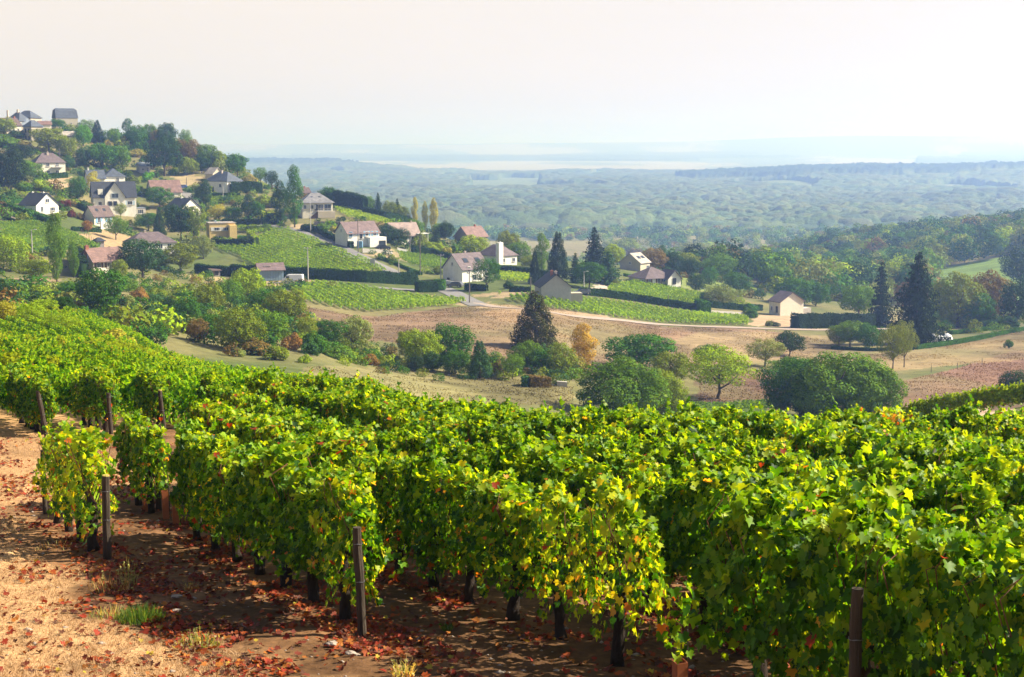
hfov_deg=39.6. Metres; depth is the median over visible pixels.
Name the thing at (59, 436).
grape vine
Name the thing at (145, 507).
vine guard
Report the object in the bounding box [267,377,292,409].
grape vine
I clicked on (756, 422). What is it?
grape vine
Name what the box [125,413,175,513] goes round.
grape vine
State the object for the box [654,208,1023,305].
wood
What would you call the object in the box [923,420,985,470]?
grape vine
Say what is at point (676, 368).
broadleaf tree
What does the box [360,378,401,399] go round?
grape vine
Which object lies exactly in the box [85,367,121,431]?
grape vine
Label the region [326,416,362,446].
grape vine
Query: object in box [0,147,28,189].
broadleaf tree
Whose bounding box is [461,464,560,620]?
grape vine
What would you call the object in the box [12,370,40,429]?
grape vine
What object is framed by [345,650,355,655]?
stone
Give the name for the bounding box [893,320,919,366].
broadleaf tree
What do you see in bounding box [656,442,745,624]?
grape vine
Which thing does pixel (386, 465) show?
grape vine
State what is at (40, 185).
shrub
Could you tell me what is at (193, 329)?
broadleaf tree
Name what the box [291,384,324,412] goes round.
grape vine
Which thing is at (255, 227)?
vineyard
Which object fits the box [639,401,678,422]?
grape vine
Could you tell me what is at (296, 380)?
grape vine
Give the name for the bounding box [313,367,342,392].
grape vine
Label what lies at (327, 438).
grape vine
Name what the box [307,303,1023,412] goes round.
dry tussocks
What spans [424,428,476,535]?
grape vine
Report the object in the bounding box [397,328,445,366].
broadleaf tree
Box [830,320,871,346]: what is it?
broadleaf tree
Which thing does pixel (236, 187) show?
hedge
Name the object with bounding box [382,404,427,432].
grape vine
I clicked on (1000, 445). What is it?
grape vine
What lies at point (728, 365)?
broadleaf tree
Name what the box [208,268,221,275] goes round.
shed
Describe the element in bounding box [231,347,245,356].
shrub
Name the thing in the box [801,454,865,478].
grape vine
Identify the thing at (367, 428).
grape vine
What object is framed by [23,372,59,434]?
grape vine
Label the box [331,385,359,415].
grape vine
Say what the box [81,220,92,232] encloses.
broadleaf tree
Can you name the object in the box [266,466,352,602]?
grape vine
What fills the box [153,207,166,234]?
cypress tree
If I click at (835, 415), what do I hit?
grape vine
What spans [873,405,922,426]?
grape vine
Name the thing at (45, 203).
house
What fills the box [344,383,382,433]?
grape vine
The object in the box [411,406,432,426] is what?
grape vine
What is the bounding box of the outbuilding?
[60,131,75,138]
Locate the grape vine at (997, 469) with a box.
[932,436,1018,528]
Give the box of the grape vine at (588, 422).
[558,396,607,450]
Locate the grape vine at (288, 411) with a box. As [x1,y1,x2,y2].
[275,405,302,423]
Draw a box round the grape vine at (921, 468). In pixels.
[901,461,938,501]
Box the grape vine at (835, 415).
[820,396,856,427]
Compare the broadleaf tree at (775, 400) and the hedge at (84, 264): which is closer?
the broadleaf tree at (775, 400)
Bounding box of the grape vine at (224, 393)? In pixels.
[213,383,249,405]
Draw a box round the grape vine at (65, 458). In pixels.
[54,439,101,542]
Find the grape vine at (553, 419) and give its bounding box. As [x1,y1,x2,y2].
[528,408,571,442]
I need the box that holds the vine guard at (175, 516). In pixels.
[172,505,180,526]
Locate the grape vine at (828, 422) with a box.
[803,413,836,428]
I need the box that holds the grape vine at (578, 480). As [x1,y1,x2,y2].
[560,460,639,596]
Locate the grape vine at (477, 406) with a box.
[473,403,509,411]
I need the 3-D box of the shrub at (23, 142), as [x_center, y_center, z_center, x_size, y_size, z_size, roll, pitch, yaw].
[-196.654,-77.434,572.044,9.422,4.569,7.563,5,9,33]
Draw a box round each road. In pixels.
[182,191,198,203]
[267,282,413,289]
[279,228,399,272]
[438,288,485,305]
[476,303,889,329]
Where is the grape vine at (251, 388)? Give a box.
[244,369,262,396]
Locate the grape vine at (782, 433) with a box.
[771,419,843,441]
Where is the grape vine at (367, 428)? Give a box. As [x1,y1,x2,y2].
[348,420,387,501]
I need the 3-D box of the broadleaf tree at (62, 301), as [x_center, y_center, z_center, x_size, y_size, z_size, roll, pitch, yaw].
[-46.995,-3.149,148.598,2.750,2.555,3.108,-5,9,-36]
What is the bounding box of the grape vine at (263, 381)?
[251,361,286,404]
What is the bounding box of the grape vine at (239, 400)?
[229,387,253,413]
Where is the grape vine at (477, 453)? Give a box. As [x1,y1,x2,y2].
[444,428,501,552]
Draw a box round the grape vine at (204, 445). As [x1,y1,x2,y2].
[183,417,238,550]
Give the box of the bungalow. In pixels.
[627,267,682,287]
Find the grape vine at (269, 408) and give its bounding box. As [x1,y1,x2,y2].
[257,396,283,422]
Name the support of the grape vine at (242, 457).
on the ground
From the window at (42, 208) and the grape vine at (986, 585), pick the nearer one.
the grape vine at (986, 585)
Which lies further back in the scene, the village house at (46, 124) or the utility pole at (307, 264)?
the village house at (46, 124)
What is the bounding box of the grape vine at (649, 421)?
[631,410,678,440]
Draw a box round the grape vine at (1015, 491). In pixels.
[1004,458,1023,521]
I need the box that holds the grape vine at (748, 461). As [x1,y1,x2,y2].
[722,439,778,472]
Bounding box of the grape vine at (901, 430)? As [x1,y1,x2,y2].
[883,418,933,438]
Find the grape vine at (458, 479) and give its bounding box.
[429,460,514,604]
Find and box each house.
[0,116,21,132]
[6,109,30,122]
[18,191,59,214]
[21,111,41,121]
[21,118,28,129]
[22,120,43,140]
[37,121,51,129]
[81,245,126,272]
[84,168,105,187]
[89,181,136,216]
[105,168,125,180]
[122,230,177,260]
[135,162,149,172]
[146,180,182,197]
[166,197,201,217]
[204,167,220,178]
[205,170,242,192]
[206,220,236,239]
[298,186,311,195]
[298,193,334,218]
[333,221,385,246]
[383,221,428,246]
[441,251,488,282]
[533,270,581,303]
[618,252,651,270]
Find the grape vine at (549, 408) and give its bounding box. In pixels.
[530,400,564,413]
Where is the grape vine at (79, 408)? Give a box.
[74,372,99,427]
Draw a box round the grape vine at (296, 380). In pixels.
[289,372,305,387]
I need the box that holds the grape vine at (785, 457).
[751,435,815,484]
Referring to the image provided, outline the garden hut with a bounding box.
[92,237,105,246]
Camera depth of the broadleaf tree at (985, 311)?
366.47 m
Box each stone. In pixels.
[171,594,181,598]
[325,640,337,646]
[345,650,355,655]
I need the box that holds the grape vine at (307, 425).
[289,406,324,434]
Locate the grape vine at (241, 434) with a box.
[233,405,271,448]
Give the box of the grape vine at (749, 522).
[686,463,866,676]
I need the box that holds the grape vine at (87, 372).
[77,362,117,429]
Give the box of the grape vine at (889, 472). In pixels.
[829,432,929,586]
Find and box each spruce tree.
[374,193,382,209]
[429,230,446,247]
[566,253,584,283]
[582,227,606,271]
[591,251,626,284]
[868,262,895,327]
[884,252,950,344]
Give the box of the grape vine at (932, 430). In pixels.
[904,419,938,434]
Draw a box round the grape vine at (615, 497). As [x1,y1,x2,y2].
[570,461,672,666]
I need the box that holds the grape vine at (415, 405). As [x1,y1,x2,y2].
[396,397,430,426]
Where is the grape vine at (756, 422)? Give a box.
[733,402,786,444]
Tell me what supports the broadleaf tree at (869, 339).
on the ground
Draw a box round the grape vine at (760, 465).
[721,458,764,495]
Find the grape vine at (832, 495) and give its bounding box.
[792,454,919,645]
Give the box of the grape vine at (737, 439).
[711,424,754,456]
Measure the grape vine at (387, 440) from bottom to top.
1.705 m
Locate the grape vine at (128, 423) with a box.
[110,408,154,505]
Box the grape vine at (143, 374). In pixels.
[130,364,159,424]
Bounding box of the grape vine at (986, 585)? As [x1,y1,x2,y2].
[872,505,1023,676]
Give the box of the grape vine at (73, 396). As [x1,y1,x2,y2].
[62,367,86,424]
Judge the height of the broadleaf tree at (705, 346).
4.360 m
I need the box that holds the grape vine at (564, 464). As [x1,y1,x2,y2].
[521,433,593,563]
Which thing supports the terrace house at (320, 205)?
on the ground
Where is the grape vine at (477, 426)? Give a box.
[451,399,499,450]
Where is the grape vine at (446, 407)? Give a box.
[423,392,470,424]
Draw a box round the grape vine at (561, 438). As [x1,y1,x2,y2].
[541,416,599,487]
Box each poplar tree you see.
[44,211,67,281]
[66,241,79,277]
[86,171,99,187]
[121,118,132,137]
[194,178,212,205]
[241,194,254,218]
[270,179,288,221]
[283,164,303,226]
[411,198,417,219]
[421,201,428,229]
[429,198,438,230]
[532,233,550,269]
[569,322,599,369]
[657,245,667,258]
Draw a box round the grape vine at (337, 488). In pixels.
[305,445,406,620]
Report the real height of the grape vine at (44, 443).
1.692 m
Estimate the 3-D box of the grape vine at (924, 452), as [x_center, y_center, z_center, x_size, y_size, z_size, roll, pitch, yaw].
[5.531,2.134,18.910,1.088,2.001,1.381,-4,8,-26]
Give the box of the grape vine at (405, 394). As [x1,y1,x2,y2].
[399,388,414,399]
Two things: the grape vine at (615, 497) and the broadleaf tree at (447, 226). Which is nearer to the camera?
the grape vine at (615, 497)
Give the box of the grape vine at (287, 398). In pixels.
[282,385,310,414]
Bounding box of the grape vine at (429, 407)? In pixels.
[422,392,452,414]
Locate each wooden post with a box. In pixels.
[36,391,47,436]
[40,450,47,513]
[101,474,111,559]
[106,393,112,433]
[155,455,161,510]
[158,389,165,427]
[353,526,366,637]
[848,587,863,676]
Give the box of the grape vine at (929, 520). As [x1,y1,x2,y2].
[870,506,994,665]
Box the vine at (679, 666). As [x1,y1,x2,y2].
[656,586,694,676]
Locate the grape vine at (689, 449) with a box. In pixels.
[663,425,743,544]
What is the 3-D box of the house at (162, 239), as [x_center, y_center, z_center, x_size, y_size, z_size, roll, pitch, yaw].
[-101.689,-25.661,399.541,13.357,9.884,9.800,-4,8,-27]
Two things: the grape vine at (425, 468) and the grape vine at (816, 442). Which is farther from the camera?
the grape vine at (816, 442)
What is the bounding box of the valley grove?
[423,222,861,264]
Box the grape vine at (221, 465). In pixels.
[199,439,245,561]
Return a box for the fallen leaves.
[0,436,982,676]
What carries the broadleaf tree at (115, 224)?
on the ground
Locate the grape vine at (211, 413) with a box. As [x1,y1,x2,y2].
[199,395,235,437]
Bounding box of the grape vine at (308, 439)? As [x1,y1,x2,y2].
[291,425,336,512]
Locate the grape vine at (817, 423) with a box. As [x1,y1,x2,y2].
[804,412,862,437]
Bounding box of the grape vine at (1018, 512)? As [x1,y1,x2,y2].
[1002,505,1023,635]
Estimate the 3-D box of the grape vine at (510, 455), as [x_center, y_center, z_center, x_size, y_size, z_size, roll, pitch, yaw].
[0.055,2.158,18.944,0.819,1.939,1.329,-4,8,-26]
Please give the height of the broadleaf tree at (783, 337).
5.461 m
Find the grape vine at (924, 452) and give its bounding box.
[889,428,952,469]
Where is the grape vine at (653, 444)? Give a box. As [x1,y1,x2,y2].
[620,424,672,466]
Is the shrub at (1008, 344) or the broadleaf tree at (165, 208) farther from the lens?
the broadleaf tree at (165, 208)
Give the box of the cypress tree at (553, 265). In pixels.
[546,231,570,278]
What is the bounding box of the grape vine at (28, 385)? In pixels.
[19,366,52,431]
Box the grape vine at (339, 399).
[324,380,357,425]
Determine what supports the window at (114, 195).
in the half timbered house at (111, 194)
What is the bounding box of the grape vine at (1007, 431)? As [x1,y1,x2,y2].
[984,409,1023,443]
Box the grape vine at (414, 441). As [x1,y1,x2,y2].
[392,411,440,521]
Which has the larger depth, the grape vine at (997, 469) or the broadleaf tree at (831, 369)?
the broadleaf tree at (831, 369)
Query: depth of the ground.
185.81 m
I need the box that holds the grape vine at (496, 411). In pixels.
[475,395,519,425]
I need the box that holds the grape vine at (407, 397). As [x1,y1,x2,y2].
[392,388,414,399]
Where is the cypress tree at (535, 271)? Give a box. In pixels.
[528,250,540,283]
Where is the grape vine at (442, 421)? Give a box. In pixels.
[427,413,470,443]
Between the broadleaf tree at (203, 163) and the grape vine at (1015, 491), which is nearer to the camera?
the grape vine at (1015, 491)
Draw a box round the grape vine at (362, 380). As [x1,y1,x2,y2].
[356,369,380,393]
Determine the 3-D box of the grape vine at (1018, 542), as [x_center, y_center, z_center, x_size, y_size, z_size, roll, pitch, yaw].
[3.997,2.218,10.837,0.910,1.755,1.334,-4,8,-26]
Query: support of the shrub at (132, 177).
on the ground
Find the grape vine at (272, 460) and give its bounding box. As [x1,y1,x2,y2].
[230,426,313,587]
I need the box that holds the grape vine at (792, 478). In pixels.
[787,471,818,487]
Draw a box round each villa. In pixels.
[31,151,66,173]
[480,242,517,264]
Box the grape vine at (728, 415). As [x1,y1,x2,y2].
[704,403,743,430]
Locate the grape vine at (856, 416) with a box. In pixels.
[833,403,894,431]
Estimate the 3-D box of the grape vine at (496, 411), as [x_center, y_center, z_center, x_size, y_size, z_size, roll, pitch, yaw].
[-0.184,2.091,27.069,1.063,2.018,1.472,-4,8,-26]
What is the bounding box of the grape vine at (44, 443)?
[30,431,61,523]
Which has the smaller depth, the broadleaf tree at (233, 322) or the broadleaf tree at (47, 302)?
the broadleaf tree at (47, 302)
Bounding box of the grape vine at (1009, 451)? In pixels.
[944,424,1023,525]
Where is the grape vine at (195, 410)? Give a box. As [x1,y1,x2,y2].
[179,386,222,457]
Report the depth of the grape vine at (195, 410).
27.59 m
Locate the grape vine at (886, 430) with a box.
[862,422,904,455]
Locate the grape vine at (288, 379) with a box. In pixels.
[279,371,296,387]
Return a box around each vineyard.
[0,219,98,250]
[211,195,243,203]
[213,226,387,270]
[235,224,273,231]
[290,279,465,309]
[335,205,391,222]
[397,249,446,267]
[498,290,748,324]
[499,270,533,281]
[607,279,703,302]
[690,399,774,408]
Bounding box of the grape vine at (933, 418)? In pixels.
[911,403,947,428]
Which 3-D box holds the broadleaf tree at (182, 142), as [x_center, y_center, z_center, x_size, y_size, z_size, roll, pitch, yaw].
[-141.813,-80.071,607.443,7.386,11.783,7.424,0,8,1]
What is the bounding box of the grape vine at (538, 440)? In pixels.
[516,425,554,482]
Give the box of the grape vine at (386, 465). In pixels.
[363,431,428,574]
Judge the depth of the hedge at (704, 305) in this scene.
378.97 m
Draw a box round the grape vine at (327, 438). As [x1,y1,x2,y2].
[310,426,373,470]
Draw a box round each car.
[376,244,390,248]
[447,281,463,287]
[574,289,590,293]
[941,333,952,340]
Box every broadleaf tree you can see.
[0,117,16,134]
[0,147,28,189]
[0,234,30,270]
[0,281,19,298]
[0,300,17,319]
[7,143,35,158]
[11,259,52,277]
[14,160,43,180]
[14,302,49,323]
[28,128,66,150]
[30,298,59,309]
[37,311,83,329]
[50,296,75,309]
[51,119,66,126]
[55,135,78,155]
[55,281,78,292]
[61,155,75,168]
[67,175,87,199]
[72,125,92,145]
[72,147,93,166]
[74,119,94,131]
[74,267,127,310]
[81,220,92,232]
[82,142,119,166]
[100,128,122,144]
[102,216,127,239]
[109,259,127,277]
[111,145,130,167]
[114,202,127,216]
[117,238,167,277]
[127,124,148,148]
[134,212,158,230]
[142,123,157,141]
[142,135,183,175]
[144,186,174,207]
[149,129,157,142]
[151,254,169,268]
[154,122,178,146]
[160,297,174,306]
[161,204,170,215]
[161,243,199,272]
[162,204,198,240]
[173,295,200,322]
[174,137,187,160]
[177,157,198,174]
[178,130,192,152]
[180,206,206,234]
[181,139,202,161]
[186,318,209,340]
[190,235,214,258]
[191,281,225,308]
[193,157,210,172]
[194,144,219,169]
[197,313,229,336]
[207,204,225,218]
[211,151,226,167]
[211,276,246,301]
[212,306,267,348]
[222,206,242,219]
[223,153,248,175]
[230,267,266,295]
[244,287,282,308]
[249,309,290,340]
[251,200,264,218]
[253,167,265,181]
[259,288,309,316]
[263,170,278,188]
[296,316,316,335]
[312,318,348,340]
[318,186,335,200]
[340,315,373,343]
[366,196,376,208]
[378,223,396,242]
[380,201,399,212]
[388,227,410,244]
[392,204,410,216]
[395,330,415,357]
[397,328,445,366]
[406,218,425,234]
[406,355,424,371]
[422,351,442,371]
[430,223,448,235]
[430,322,475,355]
[437,220,454,238]
[440,349,470,373]
[458,234,490,252]
[470,257,500,285]
[497,230,522,247]
[499,354,525,378]
[505,240,531,261]
[506,339,544,369]
[520,254,539,265]
[527,347,553,372]
[541,341,578,373]
[571,261,607,287]
[575,355,672,411]
[601,333,676,367]
[603,237,643,255]
[603,243,625,262]
[624,248,644,256]
[636,368,688,414]
[642,248,668,268]
[649,350,693,379]
[660,252,685,269]
[671,252,700,265]
[675,242,716,254]
[679,258,701,275]
[682,344,759,398]
[686,273,706,290]
[693,344,724,363]
[699,267,720,283]
[700,253,737,276]
[703,284,737,302]
[720,272,753,294]
[745,337,786,365]
[754,355,840,416]
[757,264,793,289]
[765,357,814,368]
[773,276,817,303]
[774,330,806,355]
[776,350,894,417]
[802,279,831,305]
[825,323,845,344]
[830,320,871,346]
[835,357,909,414]
[837,285,876,313]
[852,322,886,346]
[876,323,908,368]
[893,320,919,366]
[928,278,955,323]
[932,271,989,327]
[961,292,996,326]
[968,269,1015,317]
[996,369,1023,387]
[997,277,1023,324]
[998,246,1023,286]
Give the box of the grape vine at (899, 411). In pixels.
[898,404,923,418]
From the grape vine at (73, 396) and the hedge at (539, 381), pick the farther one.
the hedge at (539, 381)
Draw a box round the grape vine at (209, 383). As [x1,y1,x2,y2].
[194,368,222,401]
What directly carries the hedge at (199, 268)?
on the ground
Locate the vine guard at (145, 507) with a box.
[142,487,147,511]
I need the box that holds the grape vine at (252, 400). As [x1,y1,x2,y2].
[245,388,281,413]
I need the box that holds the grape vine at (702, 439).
[663,416,723,467]
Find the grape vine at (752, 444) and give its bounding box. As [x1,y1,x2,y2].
[733,421,791,466]
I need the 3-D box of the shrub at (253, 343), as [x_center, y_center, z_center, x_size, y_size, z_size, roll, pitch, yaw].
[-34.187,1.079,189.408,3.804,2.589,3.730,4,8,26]
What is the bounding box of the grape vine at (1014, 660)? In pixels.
[1003,586,1023,676]
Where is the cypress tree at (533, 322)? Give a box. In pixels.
[508,290,558,348]
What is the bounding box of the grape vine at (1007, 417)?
[992,404,1023,426]
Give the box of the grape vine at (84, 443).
[55,419,119,551]
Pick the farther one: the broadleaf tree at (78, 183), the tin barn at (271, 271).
the broadleaf tree at (78, 183)
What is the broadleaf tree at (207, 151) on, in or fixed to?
on the ground
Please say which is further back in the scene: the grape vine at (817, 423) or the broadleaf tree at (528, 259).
the broadleaf tree at (528, 259)
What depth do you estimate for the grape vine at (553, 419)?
24.98 m
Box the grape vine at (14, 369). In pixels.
[4,361,30,422]
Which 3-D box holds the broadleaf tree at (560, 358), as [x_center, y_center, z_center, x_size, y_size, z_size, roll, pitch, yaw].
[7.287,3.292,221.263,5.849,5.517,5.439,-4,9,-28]
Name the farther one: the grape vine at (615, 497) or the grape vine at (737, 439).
the grape vine at (737, 439)
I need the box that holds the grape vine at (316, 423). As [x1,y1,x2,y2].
[309,415,338,433]
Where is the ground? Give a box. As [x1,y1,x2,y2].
[0,126,1023,676]
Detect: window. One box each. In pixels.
[39,206,44,212]
[94,263,102,267]
[96,217,101,222]
[105,262,111,267]
[112,193,117,197]
[125,201,134,204]
[211,227,223,230]
[307,205,315,208]
[317,204,322,210]
[324,204,330,210]
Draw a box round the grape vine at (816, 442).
[783,416,855,475]
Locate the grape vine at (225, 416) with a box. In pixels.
[216,406,262,444]
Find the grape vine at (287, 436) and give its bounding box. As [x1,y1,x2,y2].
[271,429,309,513]
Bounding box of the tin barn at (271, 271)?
[254,262,285,280]
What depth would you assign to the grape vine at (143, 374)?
40.00 m
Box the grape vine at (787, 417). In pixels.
[758,401,807,426]
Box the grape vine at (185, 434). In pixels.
[166,416,216,540]
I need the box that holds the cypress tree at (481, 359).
[466,340,493,379]
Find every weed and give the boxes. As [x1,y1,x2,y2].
[35,540,76,551]
[87,570,134,594]
[116,558,142,584]
[174,626,224,650]
[183,581,199,590]
[390,656,415,676]
[439,623,453,630]
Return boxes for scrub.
[0,125,473,356]
[3,262,1023,385]
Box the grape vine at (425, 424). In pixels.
[409,419,431,429]
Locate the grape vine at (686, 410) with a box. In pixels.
[663,394,708,422]
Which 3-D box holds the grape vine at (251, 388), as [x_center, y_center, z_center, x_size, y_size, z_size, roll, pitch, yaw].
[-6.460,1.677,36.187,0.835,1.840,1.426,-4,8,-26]
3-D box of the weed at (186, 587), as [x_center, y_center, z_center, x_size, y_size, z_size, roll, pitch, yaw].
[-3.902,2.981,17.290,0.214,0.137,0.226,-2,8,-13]
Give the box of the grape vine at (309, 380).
[299,367,320,388]
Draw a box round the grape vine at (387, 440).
[367,423,410,486]
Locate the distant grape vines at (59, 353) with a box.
[0,301,1023,421]
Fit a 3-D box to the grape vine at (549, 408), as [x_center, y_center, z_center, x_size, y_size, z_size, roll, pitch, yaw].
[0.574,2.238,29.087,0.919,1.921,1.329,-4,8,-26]
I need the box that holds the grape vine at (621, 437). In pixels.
[593,422,657,475]
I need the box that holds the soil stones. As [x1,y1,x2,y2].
[6,503,1008,676]
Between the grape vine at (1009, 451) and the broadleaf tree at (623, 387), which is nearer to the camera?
the grape vine at (1009, 451)
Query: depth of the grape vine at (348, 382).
39.21 m
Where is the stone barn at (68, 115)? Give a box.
[52,108,77,128]
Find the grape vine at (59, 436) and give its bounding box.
[42,416,84,531]
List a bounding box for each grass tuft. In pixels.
[88,603,132,620]
[113,602,165,625]
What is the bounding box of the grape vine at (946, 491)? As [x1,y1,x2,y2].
[910,460,1017,539]
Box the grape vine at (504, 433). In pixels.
[482,415,529,446]
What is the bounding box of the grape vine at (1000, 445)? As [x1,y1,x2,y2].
[977,432,1023,456]
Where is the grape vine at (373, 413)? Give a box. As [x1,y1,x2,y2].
[362,387,400,432]
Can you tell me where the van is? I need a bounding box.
[282,274,303,281]
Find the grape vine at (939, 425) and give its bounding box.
[938,421,973,443]
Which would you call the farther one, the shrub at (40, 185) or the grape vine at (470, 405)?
the shrub at (40, 185)
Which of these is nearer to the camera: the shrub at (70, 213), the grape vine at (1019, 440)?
the grape vine at (1019, 440)
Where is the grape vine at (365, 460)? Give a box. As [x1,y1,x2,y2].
[343,439,396,560]
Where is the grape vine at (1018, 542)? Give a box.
[966,518,1023,672]
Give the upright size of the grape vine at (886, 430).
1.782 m
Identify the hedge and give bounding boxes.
[0,199,51,221]
[9,197,23,203]
[42,172,68,178]
[71,226,101,232]
[72,198,86,210]
[72,246,88,277]
[194,263,229,275]
[210,238,252,247]
[212,192,239,197]
[222,218,260,225]
[229,181,262,193]
[229,264,418,284]
[237,235,246,238]
[246,230,259,244]
[261,210,281,223]
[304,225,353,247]
[326,186,367,209]
[362,206,411,221]
[378,255,422,274]
[411,245,451,258]
[414,280,438,292]
[433,279,446,289]
[464,283,488,290]
[489,263,548,276]
[509,285,530,291]
[520,375,529,386]
[527,374,551,387]
[580,286,696,309]
[694,298,711,312]
[709,300,762,310]
[790,312,875,328]
[831,345,913,350]
[912,326,1023,349]
[948,325,1001,334]
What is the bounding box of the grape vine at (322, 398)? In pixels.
[307,386,345,421]
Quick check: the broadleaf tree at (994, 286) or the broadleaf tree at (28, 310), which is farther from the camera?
the broadleaf tree at (994, 286)
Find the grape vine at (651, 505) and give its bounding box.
[608,464,693,613]
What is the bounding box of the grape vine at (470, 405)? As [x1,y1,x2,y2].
[464,395,495,409]
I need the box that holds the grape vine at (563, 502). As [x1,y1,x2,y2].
[519,468,609,640]
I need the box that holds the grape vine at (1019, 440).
[981,433,1023,450]
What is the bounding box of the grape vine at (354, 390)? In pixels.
[346,386,357,415]
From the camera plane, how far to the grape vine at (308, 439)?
21.30 m
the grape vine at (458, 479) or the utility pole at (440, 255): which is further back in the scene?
the utility pole at (440, 255)
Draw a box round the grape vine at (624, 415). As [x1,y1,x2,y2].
[598,402,641,432]
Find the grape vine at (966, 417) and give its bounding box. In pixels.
[938,394,1003,440]
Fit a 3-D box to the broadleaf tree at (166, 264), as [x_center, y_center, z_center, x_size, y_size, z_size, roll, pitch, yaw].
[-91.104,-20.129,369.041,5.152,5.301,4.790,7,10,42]
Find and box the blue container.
[357,241,362,247]
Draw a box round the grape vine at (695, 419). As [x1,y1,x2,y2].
[664,402,724,444]
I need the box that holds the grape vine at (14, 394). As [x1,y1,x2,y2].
[10,369,29,426]
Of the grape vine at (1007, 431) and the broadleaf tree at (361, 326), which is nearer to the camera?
the grape vine at (1007, 431)
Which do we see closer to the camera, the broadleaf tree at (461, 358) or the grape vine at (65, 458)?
the grape vine at (65, 458)
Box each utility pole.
[304,247,310,280]
[438,254,443,278]
[469,271,469,302]
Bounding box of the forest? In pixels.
[219,150,1023,233]
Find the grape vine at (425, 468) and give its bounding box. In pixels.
[388,438,465,589]
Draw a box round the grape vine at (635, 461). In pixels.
[622,448,678,540]
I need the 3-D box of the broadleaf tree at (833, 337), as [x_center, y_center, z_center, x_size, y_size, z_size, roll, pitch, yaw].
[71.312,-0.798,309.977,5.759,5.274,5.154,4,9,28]
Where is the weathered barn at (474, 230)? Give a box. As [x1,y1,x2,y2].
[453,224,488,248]
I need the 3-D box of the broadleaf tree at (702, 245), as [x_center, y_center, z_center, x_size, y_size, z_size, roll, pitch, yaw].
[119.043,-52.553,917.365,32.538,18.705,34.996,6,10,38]
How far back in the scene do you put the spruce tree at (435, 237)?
453.87 m
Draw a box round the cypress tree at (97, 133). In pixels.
[91,120,103,143]
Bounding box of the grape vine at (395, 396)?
[376,385,405,414]
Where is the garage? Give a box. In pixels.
[136,207,145,214]
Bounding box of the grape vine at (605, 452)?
[576,434,643,512]
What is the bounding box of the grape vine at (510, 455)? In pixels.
[477,427,551,555]
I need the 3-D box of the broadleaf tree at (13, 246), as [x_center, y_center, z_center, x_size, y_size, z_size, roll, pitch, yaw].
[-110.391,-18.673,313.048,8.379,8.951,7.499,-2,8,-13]
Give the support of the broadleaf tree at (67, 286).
on the ground
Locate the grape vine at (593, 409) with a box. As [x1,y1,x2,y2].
[575,397,611,435]
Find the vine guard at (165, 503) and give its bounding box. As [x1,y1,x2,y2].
[156,453,172,518]
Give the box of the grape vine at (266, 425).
[248,413,303,449]
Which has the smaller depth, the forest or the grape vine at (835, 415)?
the grape vine at (835, 415)
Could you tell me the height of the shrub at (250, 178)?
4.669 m
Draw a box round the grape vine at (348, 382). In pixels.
[342,376,358,389]
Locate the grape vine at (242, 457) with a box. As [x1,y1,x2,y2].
[220,439,281,574]
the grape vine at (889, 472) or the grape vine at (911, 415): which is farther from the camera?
the grape vine at (911, 415)
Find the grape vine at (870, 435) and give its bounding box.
[838,420,909,469]
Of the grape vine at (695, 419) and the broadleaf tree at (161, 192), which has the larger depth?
the broadleaf tree at (161, 192)
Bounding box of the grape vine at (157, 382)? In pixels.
[137,369,178,428]
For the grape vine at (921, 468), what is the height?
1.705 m
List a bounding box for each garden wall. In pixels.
[100,222,107,228]
[314,221,339,224]
[362,248,392,253]
[557,381,566,386]
[711,310,743,313]
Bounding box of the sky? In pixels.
[0,0,1023,143]
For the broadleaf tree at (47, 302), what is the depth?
144.06 m
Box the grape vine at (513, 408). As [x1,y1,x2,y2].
[497,402,518,412]
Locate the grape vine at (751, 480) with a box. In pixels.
[698,465,814,647]
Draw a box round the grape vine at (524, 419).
[492,401,542,437]
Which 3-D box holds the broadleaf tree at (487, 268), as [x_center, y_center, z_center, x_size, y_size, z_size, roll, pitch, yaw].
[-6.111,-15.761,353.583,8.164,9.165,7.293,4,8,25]
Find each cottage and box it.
[83,205,114,228]
[767,290,810,315]
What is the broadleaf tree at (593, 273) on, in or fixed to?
on the ground
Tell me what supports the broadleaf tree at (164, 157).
on the ground
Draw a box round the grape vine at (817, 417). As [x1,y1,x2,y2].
[809,410,829,424]
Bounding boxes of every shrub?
[0,134,20,146]
[7,130,25,137]
[12,140,32,151]
[14,181,33,190]
[29,179,53,190]
[58,199,70,209]
[61,124,75,130]
[67,209,75,217]
[75,212,84,219]
[78,170,83,176]
[101,328,136,343]
[103,139,113,145]
[117,276,138,290]
[120,294,134,305]
[126,175,140,183]
[129,149,146,156]
[129,287,148,300]
[136,185,146,195]
[142,172,154,180]
[146,287,167,298]
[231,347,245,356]
[239,337,270,355]
[241,174,257,181]
[253,193,273,205]
[262,345,289,360]
[267,198,281,206]
[280,332,301,349]
[297,354,312,362]
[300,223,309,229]
[301,331,327,354]
[317,223,329,229]
[324,345,355,362]
[341,332,358,344]
[350,339,380,353]
[360,353,379,365]
[373,356,391,366]
[387,255,398,261]
[391,355,403,364]
[411,232,428,246]
[424,240,442,250]
[433,265,442,274]
[442,247,451,252]
[450,243,465,253]
[492,358,503,376]
[503,280,512,288]
[570,351,585,369]
[699,291,711,301]
[727,297,749,303]
[743,303,758,311]
[745,310,757,317]
[765,320,772,325]
[769,321,780,326]
[960,314,983,327]
[982,315,1020,328]
[1003,339,1013,347]
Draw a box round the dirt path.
[0,430,340,676]
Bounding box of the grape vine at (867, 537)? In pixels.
[769,466,944,676]
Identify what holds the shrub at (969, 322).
on the ground
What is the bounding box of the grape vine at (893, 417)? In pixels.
[859,407,904,426]

